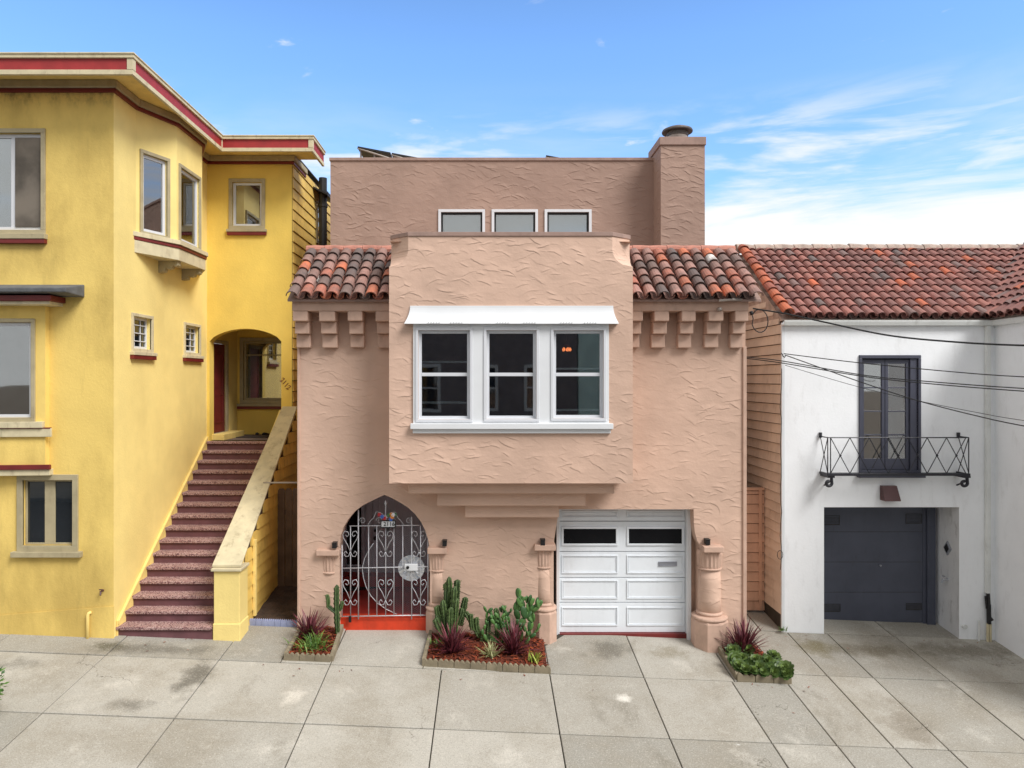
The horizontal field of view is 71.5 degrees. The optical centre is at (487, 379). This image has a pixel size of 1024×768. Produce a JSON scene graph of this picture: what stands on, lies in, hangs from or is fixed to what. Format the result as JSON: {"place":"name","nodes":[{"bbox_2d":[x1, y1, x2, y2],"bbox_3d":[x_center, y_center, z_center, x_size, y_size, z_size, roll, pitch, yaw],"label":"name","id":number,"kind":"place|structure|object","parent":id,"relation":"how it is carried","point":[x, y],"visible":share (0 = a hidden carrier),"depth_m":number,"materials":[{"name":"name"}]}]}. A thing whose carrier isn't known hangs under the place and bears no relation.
{"place":"outdoors","nodes":[
{"label":"outdoors","id":0,"kind":"place"},
{"bbox_2d":[254,586,296,620],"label":"passage soil","id":1,"kind":"structure","parent":0,"point":[280,603],"depth_m":12.96,"materials":[{"name":"brown soil"}]},
{"bbox_2d":[0,610,1023,767],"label":"pavement","id":2,"kind":"structure","parent":0,"point":[904,694],"depth_m":10.05,"materials":[{"name":"concrete"}]},
{"bbox_2d":[0,666,8,699],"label":"street shrub","id":3,"kind":"object","parent":2,"relation":"on","point":[2,671],"visible":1,"depth_m":9.33,"materials":[{"name":"green plant"}]},
{"bbox_2d":[249,618,296,626],"bbox_3d":[-3.671,4.196,12.248,0.857,0.154,0.055,0,0,-1],"label":"blue edging","id":4,"kind":"object","parent":2,"relation":"on","point":[269,622],"visible":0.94,"depth_m":12.22,"materials":[{"name":"paint"}]},
{"bbox_2d":[289,625,335,655],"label":"mulch","id":5,"kind":"object","parent":2,"relation":"on","point":[332,636],"visible":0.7,"depth_m":11.46,"materials":[{"name":"red wood"}]},
{"bbox_2d":[282,630,334,653],"bbox_3d":[-2.858,4.161,11.432,0.832,0.361,0.935,0,0,-23],"label":"strap leaf clump","id":6,"kind":"object","parent":5,"relation":"on","point":[309,642],"visible":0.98,"depth_m":11.35,"materials":[{"name":"green plant"}]},
{"bbox_2d":[290,606,332,638],"bbox_3d":[-2.889,3.981,11.659,0.752,0.570,0.787,0,0,0],"label":"cordyline","id":7,"kind":"object","parent":5,"relation":"on","point":[310,626],"visible":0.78,"depth_m":11.68,"materials":[{"name":"purple plant"}]},
{"bbox_2d":[323,585,343,634],"bbox_3d":[-2.560,3.872,11.839,0.354,0.888,0.153,0,0,0],"label":"columnar cactus","id":8,"kind":"object","parent":5,"relation":"on","point":[337,608],"visible":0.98,"depth_m":11.83,"materials":[{"name":"green plant"}]},
{"bbox_2d":[284,624,343,662],"bbox_3d":[-2.785,4.288,11.588,0.770,0.274,1.116,0,0,0],"label":"garden edging","id":9,"kind":"object","parent":2,"relation":"on","point":[312,657],"visible":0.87,"depth_m":11.05,"materials":[{"name":"concrete"}]},
{"bbox_2d":[41,586,786,767],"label":"pavement joints","id":10,"kind":"object","parent":2,"relation":"on","point":[347,588],"visible":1,"depth_m":10.47,"materials":[{"name":"grey concrete"}]},
{"bbox_2d":[432,576,467,638],"bbox_3d":[-0.605,3.847,11.785,0.621,1.118,0.332,0,0,0],"label":"columnar cactus","id":11,"kind":"object","parent":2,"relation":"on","point":[447,610],"visible":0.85,"depth_m":11.75,"materials":[{"name":"green plant"}]},
{"bbox_2d":[465,608,504,643],"bbox_3d":[-0.046,4.124,11.802,0.696,0.645,0.169,0,0,0],"label":"columnar cactus","id":12,"kind":"object","parent":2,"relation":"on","point":[473,625],"visible":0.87,"depth_m":11.78,"materials":[{"name":"green plant"}]},
{"bbox_2d":[422,630,550,675],"bbox_3d":[-0.021,4.402,11.548,1.998,0.343,1.196,0,0,0],"label":"garden edging","id":13,"kind":"object","parent":2,"relation":"on","point":[478,665],"visible":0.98,"depth_m":11.00,"materials":[{"name":"concrete"}]},
{"bbox_2d":[427,632,547,667],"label":"mulch","id":14,"kind":"object","parent":2,"relation":"on","point":[472,652],"visible":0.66,"depth_m":11.39,"materials":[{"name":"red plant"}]},
{"bbox_2d":[427,638,441,646],"bbox_3d":[-0.809,4.297,11.680,0.284,0.118,0.300,0,0,44],"label":"ground clump","id":15,"kind":"object","parent":14,"relation":"on","point":[436,641],"visible":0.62,"depth_m":11.66,"materials":[{"name":"green plant"}]},
{"bbox_2d":[429,615,472,655],"bbox_3d":[-0.569,4.101,11.387,0.862,0.582,0.790,0,0,0],"label":"cordyline","id":16,"kind":"object","parent":14,"relation":"on","point":[451,643],"visible":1,"depth_m":11.37,"materials":[{"name":"purple plant"}]},
{"bbox_2d":[474,639,504,658],"bbox_3d":[0.051,4.276,11.317,0.497,0.291,0.413,0,0,-16],"label":"grass tuft","id":17,"kind":"object","parent":14,"relation":"on","point":[489,653],"visible":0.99,"depth_m":11.31,"materials":[{"name":"green plant"}]},
{"bbox_2d":[481,588,542,644],"bbox_3d":[0.408,3.914,11.767,1.031,0.918,0.203,0,0,0],"label":"prickly pear","id":18,"kind":"object","parent":14,"relation":"on","point":[529,610],"visible":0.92,"depth_m":11.77,"materials":[{"name":"green plant"}]},
{"bbox_2d":[487,618,539,654],"bbox_3d":[0.419,4.112,11.534,0.889,0.622,0.840,0,0,0],"label":"cordyline","id":19,"kind":"object","parent":14,"relation":"on","point":[513,645],"visible":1,"depth_m":11.43,"materials":[{"name":"purple plant"}]},
{"bbox_2d":[528,649,544,663],"bbox_3d":[0.762,4.345,11.198,0.303,0.229,0.264,0,0,-32],"label":"lily clump","id":20,"kind":"object","parent":14,"relation":"on","point":[536,659],"visible":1,"depth_m":11.18,"materials":[{"name":"yellow plant"}]},
{"bbox_2d":[145,635,977,712],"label":"leaf litter","id":21,"kind":"object","parent":2,"relation":"on","point":[524,675],"visible":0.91,"depth_m":10.85,"materials":[{"name":"red plant"}]},
{"bbox_2d":[722,643,763,675],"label":"mulch","id":22,"kind":"object","parent":2,"relation":"on","point":[760,652],"visible":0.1,"depth_m":11.79,"materials":[{"name":"red wood"}]},
{"bbox_2d":[718,614,769,652],"bbox_3d":[4.239,4.232,11.752,0.904,0.641,0.784,0,0,37],"label":"cordyline","id":23,"kind":"object","parent":22,"relation":"on","point":[743,637],"visible":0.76,"depth_m":11.74,"materials":[{"name":"purple plant"}]},
{"bbox_2d":[725,641,793,679],"bbox_3d":[4.287,4.504,11.347,0.950,0.352,0.989,0,0,0],"label":"rosette succulent","id":24,"kind":"object","parent":22,"relation":"on","point":[773,663],"visible":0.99,"depth_m":11.12,"materials":[{"name":"green plant"}]},
{"bbox_2d":[718,646,791,684],"bbox_3d":[4.274,4.586,11.458,0.847,0.280,1.016,0,0,0],"label":"garden edging","id":25,"kind":"object","parent":2,"relation":"on","point":[743,677],"visible":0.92,"depth_m":10.97,"materials":[{"name":"concrete"}]},
{"bbox_2d":[735,243,1023,658],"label":"white house","id":26,"kind":"structure","parent":2,"relation":"on","point":[898,509],"depth_m":12.79,"materials":[{"name":"paint"}]},
{"bbox_2d":[747,487,764,609],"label":"side gate","id":27,"kind":"structure","parent":26,"relation":"attached to","point":[755,549],"depth_m":13.56,"materials":[{"name":"paint"}]},
{"bbox_2d":[749,310,768,332],"bbox_3d":[4.546,-0.983,11.890,0.323,0.402,0.060,0,0,0],"label":"cable loop","id":28,"kind":"object","parent":26,"relation":"hanging from","point":[751,312],"visible":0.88,"depth_m":11.87,"materials":[{"name":"rubber"}]},
{"bbox_2d":[777,369,782,569],"bbox_3d":[5.255,1.611,12.762,0.108,3.617,0.036,0,0,0],"label":"hanging cable","id":29,"kind":"object","parent":26,"relation":"attached to","point":[781,475],"visible":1,"depth_m":12.76,"materials":[{"name":"rubber"}]},
{"bbox_2d":[824,507,922,621],"bbox_3d":[7.139,3.441,13.400,2.253,2.278,0.080,0,0,0],"label":"garage door","id":30,"kind":"structure","parent":26,"relation":"in","point":[873,556],"depth_m":13.39,"materials":[{"name":"metal"}]},
{"bbox_2d":[857,355,925,477],"bbox_3d":[7.244,0.658,13.000,1.188,2.199,0.620,0,0,0],"label":"french window","id":31,"kind":"structure","parent":26,"relation":"in","point":[880,414],"depth_m":12.82,"materials":[{"name":"black glass"}]},
{"bbox_2d":[785,365,1023,420],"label":"overhead wire","id":32,"kind":"object","parent":26,"relation":"attached to","point":[904,397],"visible":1,"depth_m":11.51,"materials":[{"name":"rubber"}]},
{"bbox_3d":[5.296,-0.431,12.712,0.068,0.098,0.142,0,0,0],"label":"wire hook","id":33,"kind":"object","parent":26,"relation":"attached to","visible":0},
{"bbox_2d":[784,353,1023,376],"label":"overhead wire","id":34,"kind":"object","parent":33,"relation":"attached to","point":[907,367],"visible":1,"depth_m":11.50,"materials":[{"name":"rubber"}]},
{"bbox_2d":[786,355,1023,425],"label":"overhead wire","id":35,"kind":"object","parent":33,"relation":"attached to","point":[908,397],"visible":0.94,"depth_m":11.36,"materials":[{"name":"rubber"}]},
{"bbox_2d":[0,0,1023,254],"label":"sky","id":36,"kind":"structure","parent":0,"point":[845,122],"materials":[{"name":"blue"}]},
{"bbox_3d":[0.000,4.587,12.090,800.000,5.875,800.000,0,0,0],"label":"ground","id":37,"kind":"structure","parent":0,"visible":0},
{"bbox_2d":[0,52,329,641],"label":"yellow house","id":38,"kind":"structure","parent":37,"relation":"on","point":[158,234],"depth_m":11.97,"materials":[{"name":"paint"}]},
{"bbox_2d":[0,318,44,427],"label":"window","id":39,"kind":"structure","parent":38,"relation":"in","point":[17,340],"depth_m":11.46,"materials":[{"name":"grey glass"}]},
{"bbox_2d":[0,128,47,243],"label":"window","id":40,"kind":"structure","parent":38,"relation":"in","point":[9,234],"depth_m":11.58,"materials":[{"name":"beige paint"}]},
{"bbox_2d":[10,474,82,557],"bbox_3d":[-7.134,2.207,11.537,1.129,1.334,0.175,0,0,0],"label":"window","id":41,"kind":"structure","parent":38,"relation":"in","point":[51,501],"depth_m":11.59,"materials":[{"name":"beige paint"}]},
{"bbox_2d":[130,312,157,359],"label":"window","id":42,"kind":"structure","parent":38,"relation":"in","point":[139,350],"depth_m":12.54,"materials":[{"name":"beige paint"}]},
{"bbox_2d":[139,149,169,237],"bbox_3d":[-5.935,-3.270,12.629,0.105,1.480,0.641,0,0,23],"label":"window","id":43,"kind":"structure","parent":38,"relation":"in","point":[151,170],"depth_m":12.67,"materials":[{"name":"grey glass"}]},
{"bbox_2d":[178,163,200,248],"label":"window","id":44,"kind":"structure","parent":38,"relation":"in","point":[187,185],"depth_m":13.71,"materials":[{"name":"beige paint"}]},
{"bbox_2d":[183,322,203,361],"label":"window","id":45,"kind":"structure","parent":38,"relation":"in","point":[189,355],"depth_m":14.64,"materials":[{"name":"beige paint"}]},
{"bbox_2d":[214,343,224,432],"bbox_3d":[-6.118,0.195,16.050,0.065,2.010,0.880,0,0,0],"label":"front door","id":46,"kind":"structure","parent":38,"relation":"in","point":[219,349],"depth_m":16.17,"materials":[{"name":"red paint"}]},
{"bbox_2d":[226,178,266,234],"bbox_3d":[-5.202,-3.733,15.410,0.865,1.226,0.220,0,0,0],"label":"window","id":47,"kind":"structure","parent":38,"relation":"in","point":[247,215],"depth_m":15.41,"materials":[{"name":"beige paint"}]},
{"bbox_2d":[236,435,268,437],"bbox_3d":[-5.370,1.319,16.490,0.700,0.019,0.700,0,0,0],"label":"doormat","id":48,"kind":"object","parent":38,"relation":"on","point":[255,436],"visible":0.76,"depth_m":16.34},
{"bbox_2d":[236,338,280,408],"bbox_3d":[-5.412,-0.151,17.255,1.311,1.736,0.190,0,0,0],"label":"window","id":49,"kind":"structure","parent":38,"relation":"in","point":[260,358],"depth_m":17.33,"materials":[{"name":"beige paint"}]},
{"bbox_2d":[278,488,296,586],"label":"wooden gate","id":50,"kind":"structure","parent":38,"relation":"attached to","point":[287,536],"depth_m":13.84,"materials":[{"name":"brown wood"}]},
{"bbox_2d":[315,204,318,244],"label":"window","id":51,"kind":"structure","parent":38,"relation":"in","point":[317,208],"depth_m":17.42,"materials":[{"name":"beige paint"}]},
{"bbox_2d":[286,125,763,652],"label":"pink house","id":52,"kind":"structure","parent":37,"relation":"on","point":[476,429],"depth_m":12.09,"materials":[{"name":"paint"}]},
{"bbox_2d":[263,482,296,483],"bbox_3d":[-3.648,1.886,12.990,0.905,0.100,0.110,0,0,0],"label":"passage bar","id":53,"kind":"object","parent":52,"relation":"attached to","point":[279,482],"visible":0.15,"depth_m":12.98,"materials":[{"name":"beige wood"}]},
{"bbox_2d":[342,505,364,568],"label":"window","id":54,"kind":"structure","parent":52,"relation":"in","point":[353,520],"depth_m":14.53,"materials":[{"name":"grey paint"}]},
{"bbox_2d":[357,146,392,157],"bbox_3d":[-2.671,-4.863,17.540,0.783,1.254,1.700,0,0,0],"label":"solar panel","id":55,"kind":"object","parent":52,"relation":"on","point":[368,152],"visible":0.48,"depth_m":16.77,"materials":[{"name":"black paint"}]},
{"bbox_2d":[377,513,396,530],"bbox_3d":[-1.706,2.433,12.099,0.344,0.340,0.046,0,0,0],"label":"house number plaque","id":56,"kind":"object","parent":52,"relation":"hanging from","point":[389,523],"visible":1,"depth_m":12.09,"materials":[{"name":"white paint"}]},
{"bbox_2d":[372,495,424,571],"bbox_3d":[-1.811,2.907,14.434,1.059,2.034,0.108,0,0,0],"label":"front door","id":57,"kind":"structure","parent":52,"relation":"in","point":[403,512],"depth_m":14.44,"materials":[{"name":"grey paint"}]},
{"bbox_2d":[391,153,417,157],"bbox_3d":[-1.869,-4.787,17.540,0.783,1.102,1.700,0,0,0],"label":"solar panel","id":58,"kind":"object","parent":52,"relation":"on","point":[394,155],"visible":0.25,"depth_m":16.69,"materials":[{"name":"black paint"}]},
{"bbox_2d":[415,327,472,421],"bbox_3d":[-0.690,-0.076,11.379,0.913,1.508,0.182,0,0,0],"label":"window","id":59,"kind":"structure","parent":52,"relation":"in","point":[422,330],"depth_m":11.34,"materials":[{"name":"white plastic"}]},
{"bbox_2d":[438,209,484,231],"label":"window","id":60,"kind":"structure","parent":52,"relation":"in","point":[447,222],"depth_m":14.66,"materials":[{"name":"white plastic"}]},
{"bbox_2d":[484,327,538,421],"bbox_3d":[0.382,-0.079,11.354,0.886,1.502,0.132,0,0,0],"label":"window","id":61,"kind":"structure","parent":52,"relation":"in","point":[487,330],"depth_m":11.34,"materials":[{"name":"white plastic"}]},
{"bbox_2d":[492,209,537,231],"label":"window","id":62,"kind":"structure","parent":52,"relation":"in","point":[501,222],"depth_m":14.66,"materials":[{"name":"grey glass"}]},
{"bbox_2d":[562,334,571,350],"bbox_3d":[1.377,-0.860,12.290,0.160,0.740,0.166,0,0,0],"label":"pendant lamp","id":63,"kind":"object","parent":52,"relation":"hanging from","point":[568,348],"visible":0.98,"depth_m":12.27,"materials":[{"name":"orange glass"}]},
{"bbox_2d":[544,209,591,231],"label":"window","id":64,"kind":"structure","parent":52,"relation":"in","point":[553,222],"depth_m":14.66,"materials":[{"name":"grey glass"}]},
{"bbox_2d":[551,327,605,420],"bbox_3d":[1.450,-0.085,11.379,0.886,1.491,0.182,0,0,0],"label":"window","id":65,"kind":"structure","parent":52,"relation":"in","point":[554,330],"depth_m":11.34,"materials":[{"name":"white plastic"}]},
{"bbox_2d":[560,509,684,631],"bbox_3d":[2.362,3.274,12.454,2.201,2.303,0.072,0,0,0],"label":"garage door","id":66,"kind":"structure","parent":52,"relation":"in","point":[622,570],"depth_m":12.44,"materials":[{"name":"white paint"}]},
{"bbox_2d":[717,298,741,310],"bbox_3d":[3.969,-1.230,11.636,0.401,0.205,0.177,0,0,0],"label":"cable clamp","id":67,"kind":"object","parent":52,"relation":"attached to","point":[728,299],"visible":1,"depth_m":11.59,"materials":[{"name":"grey metal"}]},
{"bbox_2d":[747,358,1023,391],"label":"overhead wire","id":68,"kind":"object","parent":52,"relation":"attached to","point":[889,379],"visible":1,"depth_m":10.87,"materials":[{"name":"rubber"}]},
{"bbox_2d":[747,357,1023,388],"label":"overhead wire","id":69,"kind":"object","parent":52,"relation":"attached to","point":[887,377],"visible":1,"depth_m":10.93,"materials":[{"name":"rubber"}]},
{"bbox_2d":[753,308,1023,345],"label":"overhead wire","id":70,"kind":"object","parent":52,"relation":"attached to","point":[893,335],"visible":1,"depth_m":10.41,"materials":[{"name":"rubber"}]}
]}

